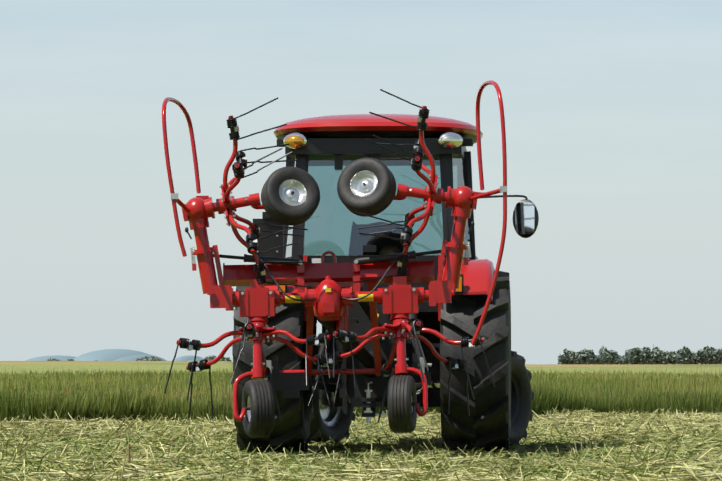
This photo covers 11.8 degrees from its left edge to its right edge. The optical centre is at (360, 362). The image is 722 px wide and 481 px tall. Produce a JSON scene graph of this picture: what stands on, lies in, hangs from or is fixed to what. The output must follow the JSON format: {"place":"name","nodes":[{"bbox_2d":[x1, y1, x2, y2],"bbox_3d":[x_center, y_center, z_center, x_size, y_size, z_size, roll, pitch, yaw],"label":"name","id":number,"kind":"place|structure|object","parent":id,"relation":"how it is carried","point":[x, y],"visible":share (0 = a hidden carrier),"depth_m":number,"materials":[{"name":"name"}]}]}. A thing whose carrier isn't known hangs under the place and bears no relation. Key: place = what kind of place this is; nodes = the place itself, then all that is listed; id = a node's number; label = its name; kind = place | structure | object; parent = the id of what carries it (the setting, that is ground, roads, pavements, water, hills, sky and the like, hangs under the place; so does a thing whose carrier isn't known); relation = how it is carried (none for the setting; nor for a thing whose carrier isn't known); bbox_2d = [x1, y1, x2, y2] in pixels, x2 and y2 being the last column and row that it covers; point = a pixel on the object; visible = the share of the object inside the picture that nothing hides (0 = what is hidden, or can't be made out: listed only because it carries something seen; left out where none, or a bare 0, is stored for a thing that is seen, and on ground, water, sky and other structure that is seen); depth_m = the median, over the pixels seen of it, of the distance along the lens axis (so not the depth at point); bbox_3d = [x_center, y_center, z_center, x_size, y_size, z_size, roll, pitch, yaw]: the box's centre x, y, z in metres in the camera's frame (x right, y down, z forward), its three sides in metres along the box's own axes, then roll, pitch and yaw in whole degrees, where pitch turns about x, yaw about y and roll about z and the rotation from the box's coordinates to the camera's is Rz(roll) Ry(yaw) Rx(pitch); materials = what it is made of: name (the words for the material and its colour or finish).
{"place":"outdoors","nodes":[
{"label":"outdoors","id":0,"kind":"place"},
{"bbox_2d":[25,349,203,360],"bbox_3d":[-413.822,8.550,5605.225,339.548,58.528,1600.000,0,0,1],"label":"distant hills","id":1,"kind":"structure","parent":0,"point":[116,355],"depth_m":5013.87,"materials":[{"name":"blue"}]},
{"bbox_2d":[0,361,721,367],"bbox_3d":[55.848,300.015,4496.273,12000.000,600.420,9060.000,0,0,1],"label":"ground","id":2,"kind":"structure","parent":0,"point":[231,363],"depth_m":290.93,"materials":[{"name":"green plant"}]},
{"bbox_2d":[141,356,161,360],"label":"hedge tree","id":3,"kind":"object","parent":2,"relation":"on","point":[151,358],"visible":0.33,"depth_m":799.53,"materials":[{"name":"green plant"}]},
{"bbox_2d":[203,355,215,360],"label":"hedge tree","id":4,"kind":"object","parent":2,"relation":"on","point":[211,357],"visible":0.21,"depth_m":699.35,"materials":[{"name":"green plant"}]},
{"bbox_2d":[219,356,231,361],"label":"hedge tree","id":5,"kind":"object","parent":2,"relation":"on","point":[223,358],"visible":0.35,"depth_m":699.33,"materials":[{"name":"green plant"}]},
{"bbox_2d":[0,406,721,480],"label":"hay strands","id":6,"kind":"object","parent":2,"relation":"on","point":[577,445],"visible":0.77,"depth_m":25.24},
{"bbox_2d":[0,365,721,421],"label":"standing grass","id":7,"kind":"structure","parent":2,"relation":"on","point":[102,395],"depth_m":43.05,"materials":[{"name":"green plant"}]},
{"bbox_2d":[0,364,721,389],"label":"field","id":8,"kind":"structure","parent":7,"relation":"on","point":[44,368],"depth_m":159.95,"materials":[{"name":"green plant"}]},
{"bbox_2d":[557,346,721,363],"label":"tree line","id":9,"kind":"object","parent":2,"relation":"on","point":[684,355],"visible":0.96,"depth_m":1496.86,"materials":[{"name":"green plant"}]},
{"bbox_2d":[0,0,721,363],"label":"sky","id":10,"kind":"structure","parent":0,"point":[613,108],"materials":[{"name":"blue"}]},
{"bbox_3d":[0.033,0.577,27.121,18.000,0.264,51.000,0,0,1],"label":"mown strip","id":11,"kind":"object","parent":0,"visible":0},
{"bbox_2d":[121,443,270,480],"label":"stray stalks","id":12,"kind":"object","parent":11,"relation":"on","point":[129,456],"visible":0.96,"depth_m":17.13,"materials":[{"name":"beige"}]},
{"bbox_2d":[232,114,538,452],"bbox_3d":[0.244,-0.607,27.596,2.371,2.645,4.872,0,0,1],"label":"tractor","id":13,"kind":"object","parent":11,"relation":"on","point":[500,416],"depth_m":26.39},
{"bbox_2d":[162,80,506,437],"bbox_3d":[-0.183,-0.737,24.775,2.423,2.534,1.527,0,0,1],"label":"hay tedder","id":14,"kind":"object","parent":13,"relation":"attached to","point":[366,187],"visible":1,"depth_m":24.81,"materials":[{"name":"red paint"}]}
]}

